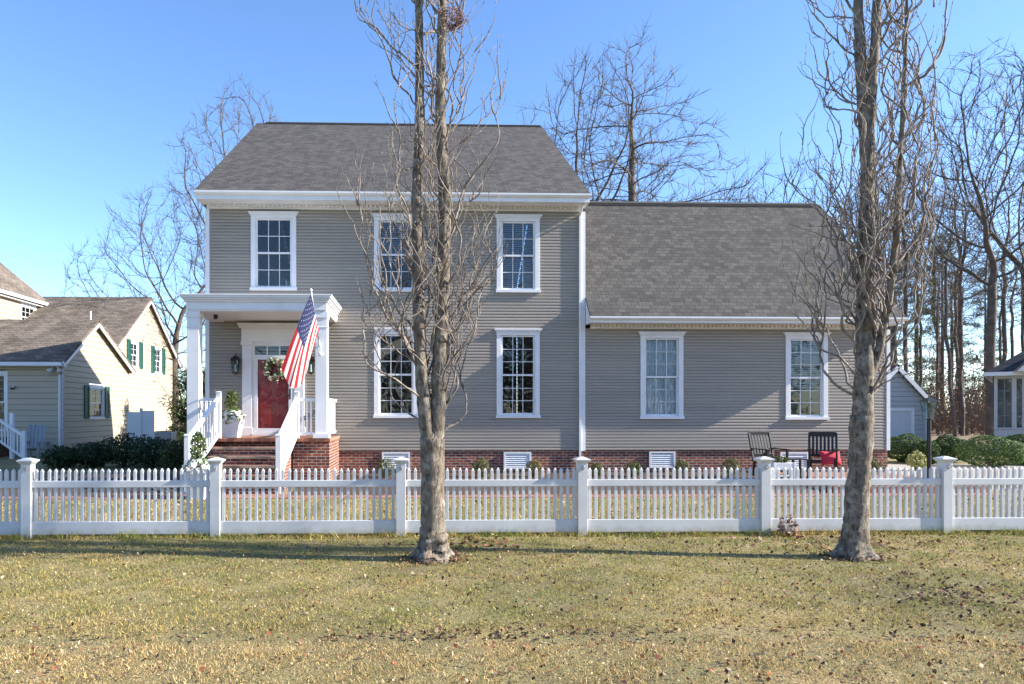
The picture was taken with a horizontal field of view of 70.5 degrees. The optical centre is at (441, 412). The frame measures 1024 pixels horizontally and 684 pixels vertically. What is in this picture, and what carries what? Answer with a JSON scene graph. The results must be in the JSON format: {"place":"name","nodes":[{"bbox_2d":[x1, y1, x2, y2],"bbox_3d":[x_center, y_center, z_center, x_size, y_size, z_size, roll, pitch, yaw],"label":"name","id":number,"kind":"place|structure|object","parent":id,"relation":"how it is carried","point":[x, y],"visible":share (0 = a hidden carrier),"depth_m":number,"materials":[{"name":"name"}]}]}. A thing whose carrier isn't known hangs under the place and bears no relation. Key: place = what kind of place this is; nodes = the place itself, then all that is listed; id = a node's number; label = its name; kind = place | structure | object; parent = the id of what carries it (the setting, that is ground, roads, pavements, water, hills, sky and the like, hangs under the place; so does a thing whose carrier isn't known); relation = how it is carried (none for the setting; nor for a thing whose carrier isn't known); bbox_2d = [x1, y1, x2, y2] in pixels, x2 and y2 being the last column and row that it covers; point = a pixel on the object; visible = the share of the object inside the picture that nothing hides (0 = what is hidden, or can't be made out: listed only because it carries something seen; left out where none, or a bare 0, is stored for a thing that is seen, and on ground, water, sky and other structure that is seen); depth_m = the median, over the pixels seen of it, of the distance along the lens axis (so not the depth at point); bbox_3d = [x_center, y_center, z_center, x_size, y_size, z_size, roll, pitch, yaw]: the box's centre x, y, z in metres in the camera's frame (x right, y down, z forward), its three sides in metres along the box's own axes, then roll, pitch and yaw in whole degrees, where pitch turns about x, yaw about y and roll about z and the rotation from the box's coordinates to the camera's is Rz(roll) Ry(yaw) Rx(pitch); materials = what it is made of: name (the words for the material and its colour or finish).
{"place":"outdoors","nodes":[
{"label":"outdoors","id":0,"kind":"place"},
{"bbox_2d":[2,493,1005,499],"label":"brick walk","id":1,"kind":"structure","parent":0,"point":[450,496],"depth_m":14.00,"materials":[{"name":"red brick"}]},
{"bbox_2d":[0,415,1023,683],"bbox_3d":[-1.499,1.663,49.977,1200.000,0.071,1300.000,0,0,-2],"label":"lawn","id":2,"kind":"structure","parent":0,"point":[458,615],"depth_m":5.98,"materials":[{"name":"plant"}]},
{"bbox_2d":[16,425,51,459],"bbox_3d":[-14.575,1.030,25.729,0.955,1.220,1.109,0,0,-2],"label":"deck chair","id":3,"kind":"object","parent":2,"relation":"on","point":[37,445],"visible":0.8,"depth_m":25.90,"materials":[{"name":"white wood"}]},
{"bbox_2d":[40,445,82,469],"bbox_3d":[-11.138,1.310,21.160,1.200,0.778,1.139,0,0,-2],"label":"shrub","id":4,"kind":"object","parent":2,"relation":"on","point":[60,457],"visible":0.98,"depth_m":20.91,"materials":[{"name":"green plant"}]},
{"bbox_2d":[2,474,179,495],"bbox_3d":[-7.341,1.590,15.945,4.280,0.160,3.706,0,0,-2],"label":"mulch bed","id":5,"kind":"object","parent":2,"relation":"on","point":[125,489],"depth_m":15.01,"materials":[{"name":"brown plant"}]},
{"bbox_2d":[0,262,182,458],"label":"neighbour house","id":6,"kind":"structure","parent":2,"relation":"on","point":[86,343],"depth_m":30.62,"materials":[{"name":"beige"}]},
{"bbox_2d":[0,371,7,430],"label":"window","id":7,"kind":"structure","parent":6,"relation":"in","point":[2,373],"depth_m":27.47,"materials":[{"name":"white paint"}]},
{"bbox_2d":[20,302,35,318],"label":"window","id":8,"kind":"structure","parent":6,"relation":"in","point":[26,309],"depth_m":34.57,"materials":[{"name":"white paint"}]},
{"bbox_2d":[89,384,104,418],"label":"window","id":9,"kind":"structure","parent":6,"relation":"in","point":[96,391],"depth_m":30.61,"materials":[{"name":"white paint"}]},
{"bbox_2d":[131,339,139,368],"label":"window","id":10,"kind":"structure","parent":6,"relation":"in","point":[134,343],"depth_m":35.28,"materials":[{"name":"white paint"}]},
{"bbox_2d":[154,346,161,374],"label":"window","id":11,"kind":"structure","parent":6,"relation":"in","point":[158,365],"depth_m":38.43,"materials":[{"name":"white paint"}]},
{"bbox_2d":[72,441,114,468],"bbox_3d":[-10.539,1.265,21.678,1.299,0.868,1.299,0,0,-40],"label":"shrub","id":12,"kind":"object","parent":2,"relation":"on","point":[91,451],"visible":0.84,"depth_m":21.40,"materials":[{"name":"green plant"}]},
{"bbox_2d":[96,432,146,467],"bbox_3d":[-9.730,1.134,22.018,1.621,1.132,1.443,0,0,-25],"label":"shrub","id":13,"kind":"object","parent":2,"relation":"on","point":[116,448],"visible":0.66,"depth_m":21.64,"materials":[{"name":"green plant"}]},
{"bbox_2d":[127,408,153,455],"bbox_3d":[-11.151,0.731,26.633,1.025,1.817,0.190,0,0,-2],"label":"utility screen","id":14,"kind":"object","parent":2,"relation":"on","point":[140,423],"visible":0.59,"depth_m":26.57,"materials":[{"name":"white plastic"}]},
{"bbox_2d":[123,434,168,467],"bbox_3d":[-8.677,1.163,21.547,1.512,1.072,1.464,0,0,-2],"label":"shrub","id":15,"kind":"object","parent":2,"relation":"on","point":[151,452],"visible":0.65,"depth_m":21.23,"materials":[{"name":"green plant"}]},
{"bbox_2d":[154,431,176,450],"bbox_3d":[-10.923,1.142,28.235,0.800,0.896,0.700,0,0,-2],"label":"air conditioner","id":16,"kind":"object","parent":2,"relation":"on","point":[165,435],"visible":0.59,"depth_m":27.89,"materials":[{"name":"grey metal"}]},
{"bbox_2d":[158,438,183,469],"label":"shrub","id":17,"kind":"object","parent":2,"relation":"on","point":[173,453],"visible":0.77,"depth_m":20.48,"materials":[{"name":"green plant"}]},
{"bbox_2d":[157,361,204,444],"bbox_3d":[-11.551,-0.263,33.661,3.632,4.485,4.186,0,0,-2],"label":"pine tree","id":18,"kind":"object","parent":2,"relation":"on","point":[181,416],"visible":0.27,"depth_m":33.10,"materials":[{"name":"green plant"}]},
{"bbox_2d":[182,431,209,499],"bbox_3d":[-4.671,1.002,13.806,0.645,1.334,0.657,0,0,-2],"label":"potted plant","id":19,"kind":"object","parent":2,"relation":"on","point":[199,463],"visible":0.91,"depth_m":13.69,"materials":[{"name":"green plant"}]},
{"bbox_2d":[336,0,509,563],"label":"street tree","id":20,"kind":"object","parent":2,"relation":"on","point":[433,539],"visible":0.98,"depth_m":8.02,"materials":[{"name":"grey plant"}]},
{"bbox_2d":[435,4,468,36],"bbox_3d":[0.116,-4.396,8.050,0.384,0.333,0.352,0,0,-2],"label":"bird nest","id":21,"kind":"object","parent":20,"relation":"on","point":[459,21],"visible":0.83,"depth_m":7.99,"materials":[{"name":"brown plant"}]},
{"bbox_2d":[3,616,1012,643],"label":"fallen leaves","id":22,"kind":"object","parent":2,"relation":"on","point":[521,629],"visible":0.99,"depth_m":5.43,"materials":[{"name":"brown plant"}]},
{"bbox_2d":[0,456,1023,538],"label":"picket fence","id":23,"kind":"object","parent":2,"relation":"on","point":[28,484],"visible":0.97,"depth_m":9.61,"materials":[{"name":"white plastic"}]},
{"bbox_2d":[0,531,1023,683],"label":"fallen leaves","id":24,"kind":"object","parent":2,"relation":"on","point":[664,649],"visible":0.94,"depth_m":6.02,"materials":[{"name":"brown plant"}]},
{"bbox_2d":[3,477,1023,520],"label":"fallen leaves","id":25,"kind":"object","parent":2,"relation":"on","point":[152,513],"visible":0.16,"depth_m":12.64,"materials":[{"name":"brown plant"}]},
{"bbox_2d":[179,122,907,493],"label":"colonial house","id":26,"kind":"structure","parent":2,"relation":"on","point":[651,336],"depth_m":18.09,"materials":[{"name":"grey paint"}]},
{"bbox_2d":[222,389,245,437],"bbox_3d":[-4.857,0.026,16.620,0.638,1.148,0.625,0,0,23],"label":"potted plant","id":27,"kind":"object","parent":26,"relation":"on","point":[232,422],"visible":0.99,"depth_m":16.45,"materials":[{"name":"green plant"}]},
{"bbox_2d":[230,353,240,374],"bbox_3d":[-5.081,-1.206,17.722,0.210,0.542,0.242,0,0,-2],"label":"wall lantern","id":28,"kind":"object","parent":26,"relation":"attached to","point":[236,359],"depth_m":17.69,"materials":[{"name":"black paint"}]},
{"bbox_2d":[255,346,288,354],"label":"transom window","id":29,"kind":"structure","parent":26,"relation":"in","point":[267,347],"depth_m":17.86,"materials":[{"name":"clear glass"}]},
{"bbox_2d":[261,356,283,382],"bbox_3d":[-4.127,-1.064,17.714,0.639,0.676,0.244,0,0,-2],"label":"door wreath","id":30,"kind":"object","parent":26,"relation":"attached to","point":[274,376],"depth_m":17.67,"materials":[{"name":"green plant"}]},
{"bbox_2d":[254,357,291,432],"bbox_3d":[-4.175,-0.450,17.779,0.920,1.880,0.083,0,0,-2],"label":"door frame","id":31,"kind":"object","parent":26,"relation":"in","point":[256,430],"depth_m":17.79,"materials":[{"name":"white paint"}]},
{"bbox_2d":[248,211,298,290],"bbox_3d":[-4.179,-4.015,17.920,1.240,1.950,0.245,0,0,-2],"label":"window","id":32,"kind":"structure","parent":26,"relation":"in","point":[279,216],"depth_m":17.86,"materials":[{"name":"white paint"}]},
{"bbox_2d":[258,360,288,427],"bbox_3d":[-4.177,-0.450,17.855,0.840,1.880,0.027,0,0,-2],"label":"front door","id":33,"kind":"structure","parent":26,"relation":"in","point":[273,405],"depth_m":17.85,"materials":[{"name":"red paint"}]},
{"bbox_2d":[281,289,322,387],"bbox_3d":[-2.765,-1.547,15.320,0.631,2.048,1.177,0,0,32],"label":"flag","id":34,"kind":"object","parent":26,"relation":"attached to","point":[294,368],"visible":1,"depth_m":15.10,"materials":[{"name":"fabric"}]},
{"bbox_2d":[371,213,411,291],"bbox_3d":[-1.148,-3.990,18.011,1.215,1.940,0.245,0,0,-2],"label":"window","id":35,"kind":"structure","parent":26,"relation":"in","point":[376,216],"depth_m":17.95,"materials":[{"name":"white paint"}]},
{"bbox_2d":[373,328,417,417],"bbox_3d":[-1.148,-0.998,18.011,1.215,2.245,0.245,0,0,-2],"label":"window","id":36,"kind":"structure","parent":26,"relation":"in","point":[377,375],"depth_m":17.95,"materials":[{"name":"white paint"}]},
{"bbox_2d":[494,214,541,292],"bbox_3d":[1.907,-3.989,18.103,1.203,1.948,0.245,0,0,-2],"label":"window","id":37,"kind":"structure","parent":26,"relation":"in","point":[533,220],"depth_m":18.07,"materials":[{"name":"white paint"}]},
{"bbox_2d":[494,328,541,417],"bbox_3d":[1.907,-0.993,18.103,1.203,2.235,0.245,0,0,-2],"label":"window","id":38,"kind":"structure","parent":26,"relation":"in","point":[501,332],"depth_m":18.04,"materials":[{"name":"white paint"}]},
{"bbox_2d":[638,331,685,418],"bbox_3d":[5.541,-0.949,18.212,1.210,2.202,0.245,0,0,-2],"label":"window","id":39,"kind":"structure","parent":26,"relation":"in","point":[661,352],"depth_m":18.27,"materials":[{"name":"white glass"}]},
{"bbox_2d":[783,332,830,419],"bbox_3d":[9.247,-0.935,18.323,1.205,2.210,0.245,0,0,-2],"label":"window","id":40,"kind":"structure","parent":26,"relation":"in","point":[790,336],"depth_m":18.29,"materials":[{"name":"white paint"}]},
{"bbox_2d":[291,473,833,494],"bbox_3d":[2.414,1.590,16.238,11.000,0.160,3.706,0,0,-2],"label":"mulch bed","id":41,"kind":"object","parent":2,"relation":"on","point":[513,487],"depth_m":15.23,"materials":[{"name":"brown plant"}]},
{"bbox_2d":[375,457,394,477],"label":"shrub","id":42,"kind":"object","parent":41,"relation":"on","point":[385,466],"visible":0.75,"depth_m":17.11,"materials":[{"name":"green plant"}]},
{"bbox_2d":[472,457,490,476],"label":"shrub","id":43,"kind":"object","parent":41,"relation":"on","point":[478,465],"visible":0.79,"depth_m":17.20,"materials":[{"name":"green plant"}]},
{"bbox_2d":[525,458,543,476],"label":"shrub","id":44,"kind":"object","parent":41,"relation":"on","point":[534,466],"visible":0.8,"depth_m":17.22,"materials":[{"name":"green plant"}]},
{"bbox_2d":[624,461,640,476],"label":"shrub","id":45,"kind":"object","parent":41,"relation":"on","point":[635,466],"visible":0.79,"depth_m":17.27,"materials":[{"name":"green plant"}]},
{"bbox_2d":[672,459,690,476],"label":"shrub","id":46,"kind":"object","parent":41,"relation":"on","point":[683,462],"visible":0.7,"depth_m":17.30,"materials":[{"name":"green plant"}]},
{"bbox_2d":[720,458,741,475],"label":"shrub","id":47,"kind":"object","parent":41,"relation":"on","point":[733,464],"visible":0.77,"depth_m":17.36,"materials":[{"name":"green plant"}]},
{"bbox_2d":[392,549,896,564],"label":"fallen leaves","id":48,"kind":"object","parent":2,"relation":"on","point":[451,558],"visible":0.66,"depth_m":8.03,"materials":[{"name":"brown plant"}]},
{"bbox_2d":[388,531,989,563],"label":"fallen leaves","id":49,"kind":"object","parent":2,"relation":"on","point":[721,541],"visible":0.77,"depth_m":8.93,"materials":[{"name":"brown plant"}]},
{"bbox_2d":[777,515,798,535],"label":"withered plant","id":50,"kind":"object","parent":2,"relation":"on","point":[783,528],"visible":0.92,"depth_m":9.55,"materials":[{"name":"beige plant"}]},
{"bbox_2d":[780,0,953,561],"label":"street tree","id":51,"kind":"object","parent":2,"relation":"on","point":[854,541],"visible":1,"depth_m":8.11,"materials":[{"name":"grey plant"}]},
{"bbox_2d":[888,433,922,461],"bbox_3d":[15.441,1.181,24.060,1.500,1.037,1.327,0,0,-2],"label":"shrub","id":52,"kind":"object","parent":2,"relation":"on","point":[901,445],"visible":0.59,"depth_m":23.79,"materials":[{"name":"green plant"}]},
{"bbox_2d":[787,567,1023,626],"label":"fallen leaves","id":53,"kind":"object","parent":2,"relation":"on","point":[978,588],"visible":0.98,"depth_m":6.39,"materials":[{"name":"brown plant"}]},
{"bbox_2d":[890,365,937,444],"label":"garage","id":54,"kind":"structure","parent":2,"relation":"on","point":[908,394],"depth_m":33.64,"materials":[{"name":"grey wood"}]},
{"bbox_2d":[890,411,910,444],"bbox_3d":[21.195,0.773,33.674,1.477,1.734,0.054,0,0,-2],"label":"garage door","id":55,"kind":"structure","parent":54,"relation":"in","point":[900,421],"depth_m":33.67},
{"bbox_2d":[911,440,940,463],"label":"shrub","id":56,"kind":"object","parent":2,"relation":"on","point":[919,446],"visible":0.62,"depth_m":22.87,"materials":[{"name":"green plant"}]},
{"bbox_2d":[920,396,937,477],"bbox_3d":[10.499,0.683,15.522,0.260,2.115,0.260,0,0,-2],"label":"lamp post","id":57,"kind":"object","parent":2,"relation":"on","point":[933,405],"visible":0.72,"depth_m":15.49,"materials":[{"name":"black metal"}]},
{"bbox_2d":[933,434,975,461],"bbox_3d":[16.874,1.202,23.916,1.433,0.996,1.288,0,0,-2],"label":"shrub","id":58,"kind":"object","parent":2,"relation":"on","point":[947,444],"visible":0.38,"depth_m":23.58,"materials":[{"name":"green plant"}]},
{"bbox_2d":[952,434,1023,466],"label":"shrub","id":59,"kind":"object","parent":2,"relation":"on","point":[988,454],"visible":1,"depth_m":21.58,"materials":[{"name":"green plant"}]},
{"bbox_2d":[984,351,1023,450],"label":"sunroom","id":60,"kind":"structure","parent":2,"relation":"on","point":[1006,377],"depth_m":30.58,"materials":[{"name":"white glass"}]},
{"bbox_2d":[998,379,1011,427],"bbox_3d":[23.855,-0.416,30.537,0.535,2.106,0.040,0,0,39],"label":"window","id":61,"kind":"structure","parent":60,"relation":"in","point":[1004,403],"depth_m":30.51,"materials":[{"name":"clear glass"}]},
{"bbox_2d":[1001,433,1023,453],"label":"shrub","id":62,"kind":"object","parent":2,"relation":"on","point":[1017,437],"visible":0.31,"depth_m":25.01,"materials":[{"name":"green plant"}]},
{"bbox_2d":[0,495,1023,536],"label":"grass","id":63,"kind":"structure","parent":0,"point":[389,504],"depth_m":12.21,"materials":[{"name":"green plant"}]},
{"bbox_2d":[0,526,1023,539],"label":"grass","id":64,"kind":"structure","parent":0,"point":[590,534],"depth_m":9.56,"materials":[{"name":"green plant"}]},
{"bbox_2d":[0,0,1023,409],"label":"sky","id":65,"kind":"structure","parent":0,"point":[93,93],"materials":[{"name":"blue"}]},
{"bbox_2d":[178,419,990,446],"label":"forest floor","id":66,"kind":"structure","parent":0,"point":[934,436],"depth_m":52.10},
{"bbox_2d":[58,179,204,431],"bbox_3d":[-15.107,-5.646,40.636,11.730,15.186,12.464,0,0,-25],"label":"bare tree","id":67,"kind":"object","parent":66,"relation":"on","point":[176,338],"visible":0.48,"depth_m":39.66,"materials":[{"name":"brown plant"}]},
{"bbox_2d":[163,72,283,293],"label":"bare tree","id":68,"kind":"object","parent":66,"relation":"on","point":[251,118],"visible":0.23,"depth_m":48.00,"materials":[{"name":"brown plant"}]},
{"bbox_2d":[510,42,684,260],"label":"bare tree","id":69,"kind":"object","parent":66,"relation":"on","point":[588,135],"visible":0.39,"depth_m":47.02,"materials":[{"name":"brown plant"}]},
{"bbox_2d":[546,15,762,201],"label":"bare tree","id":70,"kind":"object","parent":66,"relation":"on","point":[631,170],"visible":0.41,"depth_m":45.23,"materials":[{"name":"brown plant"}]},
{"bbox_2d":[659,174,852,241],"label":"bare tree","id":71,"kind":"object","parent":66,"relation":"on","point":[719,194],"visible":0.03,"depth_m":57.33,"materials":[{"name":"brown plant"}]},
{"bbox_2d":[698,150,939,305],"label":"bare tree","id":72,"kind":"object","parent":66,"relation":"on","point":[805,188],"visible":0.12,"depth_m":53.04,"materials":[{"name":"brown plant"}]},
{"bbox_2d":[849,134,939,343],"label":"tree","id":73,"kind":"object","parent":66,"relation":"on","point":[905,224],"visible":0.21,"depth_m":64.50,"materials":[{"name":"brown plant"}]},
{"bbox_2d":[875,198,927,363],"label":"tree","id":74,"kind":"object","parent":66,"relation":"on","point":[902,282],"visible":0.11,"depth_m":71.02,"materials":[{"name":"brown plant"}]},
{"bbox_2d":[875,202,928,364],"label":"tree","id":75,"kind":"object","parent":66,"relation":"on","point":[893,330],"visible":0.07,"depth_m":65.37,"materials":[{"name":"brown plant"}]},
{"bbox_2d":[876,147,958,372],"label":"tree","id":76,"kind":"object","parent":66,"relation":"on","point":[905,312],"visible":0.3,"depth_m":49.99,"materials":[{"name":"brown plant"}]},
{"bbox_2d":[890,249,945,392],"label":"pine tree","id":77,"kind":"object","parent":66,"relation":"on","point":[916,338],"visible":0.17,"depth_m":73.33,"materials":[{"name":"green plant"}]},
{"bbox_2d":[883,139,966,380],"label":"tree","id":78,"kind":"object","parent":66,"relation":"on","point":[916,343],"visible":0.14,"depth_m":76.17,"materials":[{"name":"brown plant"}]},
{"bbox_2d":[896,244,957,388],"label":"tree","id":79,"kind":"object","parent":66,"relation":"on","point":[920,324],"visible":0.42,"depth_m":50.48,"materials":[{"name":"brown plant"}]},
{"bbox_2d":[845,33,1023,438],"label":"bare tree","id":80,"kind":"object","parent":66,"relation":"on","point":[990,288],"visible":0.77,"depth_m":42.52,"materials":[{"name":"brown plant"}]},
{"bbox_2d":[909,256,969,421],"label":"tree","id":81,"kind":"object","parent":66,"relation":"on","point":[937,348],"visible":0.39,"depth_m":65.32,"materials":[{"name":"brown plant"}]},
{"bbox_2d":[898,233,985,428],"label":"pine tree","id":82,"kind":"object","parent":66,"relation":"on","point":[931,320],"visible":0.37,"depth_m":67.36,"materials":[{"name":"green plant"}]},
{"bbox_2d":[908,359,985,435],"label":"undergrowth","id":83,"kind":"object","parent":66,"relation":"on","point":[972,417],"visible":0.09,"depth_m":56.30,"materials":[{"name":"brown plant"}]},
{"bbox_2d":[883,65,1023,328],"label":"bare tree","id":84,"kind":"object","parent":66,"relation":"on","point":[1015,260],"visible":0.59,"depth_m":48.91,"materials":[{"name":"brown plant"}]},
{"bbox_2d":[907,125,999,405],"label":"tree","id":85,"kind":"object","parent":66,"relation":"on","point":[955,228],"visible":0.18,"depth_m":74.23,"materials":[{"name":"brown plant"}]},
{"bbox_2d":[925,231,982,398],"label":"tree","id":86,"kind":"object","parent":66,"relation":"on","point":[951,328],"visible":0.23,"depth_m":76.41,"materials":[{"name":"brown plant"}]},
{"bbox_2d":[890,344,1021,434],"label":"brush leaves","id":87,"kind":"object","parent":66,"relation":"on","point":[940,386],"visible":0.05,"depth_m":56.81,"materials":[{"name":"brown plant"}]},
{"bbox_2d":[915,168,999,436],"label":"tree","id":88,"kind":"object","parent":66,"relation":"on","point":[950,360],"visible":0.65,"depth_m":48.49,"materials":[{"name":"brown plant"}]},
{"bbox_2d":[920,143,1006,424],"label":"tree","id":89,"kind":"object","parent":66,"relation":"on","point":[963,227],"visible":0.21,"depth_m":79.22,"materials":[{"name":"brown plant"}]},
{"bbox_2d":[924,186,1003,433],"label":"tree","id":90,"kind":"object","parent":66,"relation":"on","point":[956,348],"visible":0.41,"depth_m":55.85,"materials":[{"name":"brown plant"}]},
{"bbox_2d":[937,254,999,435],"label":"tree","id":91,"kind":"object","parent":66,"relation":"on","point":[965,321],"visible":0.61,"depth_m":51.60,"materials":[{"name":"brown plant"}]},
{"bbox_2d":[955,261,1010,408],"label":"pine tree","id":92,"kind":"object","parent":66,"relation":"on","point":[984,345],"visible":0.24,"depth_m":76.70,"materials":[{"name":"brown plant"}]},
{"bbox_2d":[959,154,1023,362],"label":"tree","id":93,"kind":"object","parent":66,"relation":"on","point":[1004,327],"visible":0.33,"depth_m":59.82,"materials":[{"name":"brown plant"}]},
{"bbox_2d":[974,257,1021,363],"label":"tree","id":94,"kind":"object","parent":66,"relation":"on","point":[1000,334],"visible":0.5,"depth_m":61.98,"materials":[{"name":"brown plant"}]},
{"bbox_2d":[987,232,1023,357],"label":"tree","id":95,"kind":"object","parent":66,"relation":"on","point":[1011,335],"visible":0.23,"depth_m":85.01,"materials":[{"name":"brown plant"}]},
{"bbox_2d":[995,221,1023,350],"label":"tree","id":96,"kind":"object","parent":66,"relation":"on","point":[1022,339],"visible":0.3,"depth_m":76.14,"materials":[{"name":"brown plant"}]},
{"bbox_2d":[780,472,986,492],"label":"brick patio","id":97,"kind":"structure","parent":0,"point":[845,476],"depth_m":14.74,"materials":[{"name":"red brick"}]},
{"bbox_2d":[747,432,790,475],"bbox_3d":[7.617,0.963,16.765,0.640,1.040,0.852,0,0,-14],"label":"rocking chair","id":98,"kind":"object","parent":97,"relation":"on","point":[751,442],"visible":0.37,"depth_m":17.00,"materials":[{"name":"black paint"}]},
{"bbox_2d":[771,456,795,478],"bbox_3d":[7.332,1.204,15.530,0.490,0.572,0.256,0,0,-2],"label":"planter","id":99,"kind":"object","parent":97,"relation":"on","point":[786,463],"visible":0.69,"depth_m":15.41,"materials":[{"name":"white paint"}]},
{"bbox_2d":[783,458,809,478],"bbox_3d":[7.903,1.254,16.041,0.400,0.468,0.394,0,0,-2],"label":"side table","id":100,"kind":"object","parent":97,"relation":"on","point":[808,462],"visible":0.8,"depth_m":15.88,"materials":[{"name":"black paint"}]},
{"bbox_2d":[807,432,838,468],"bbox_3d":[8.782,0.963,16.597,0.640,1.040,0.852,0,0,27],"label":"rocking chair","id":101,"kind":"object","parent":97,"relation":"on","point":[828,435],"visible":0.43,"depth_m":16.82,"materials":[{"name":"black paint"}]},
{"bbox_2d":[819,451,841,464],"bbox_3d":[8.823,1.022,16.352,0.470,0.310,0.219,0,0,-2],"label":"pillow","id":102,"kind":"object","parent":101,"relation":"on","point":[827,458],"visible":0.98,"depth_m":16.29,"materials":[{"name":"red fabric"}]},
{"bbox_2d":[888,464,1023,489],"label":"driveway","id":103,"kind":"structure","parent":0,"point":[933,466],"depth_m":21.12,"materials":[{"name":"concrete"}]},
{"bbox_2d":[905,450,926,470],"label":"shrub","id":104,"kind":"object","parent":103,"relation":"on","point":[917,461],"visible":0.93,"depth_m":20.32,"materials":[{"name":"green plant"}]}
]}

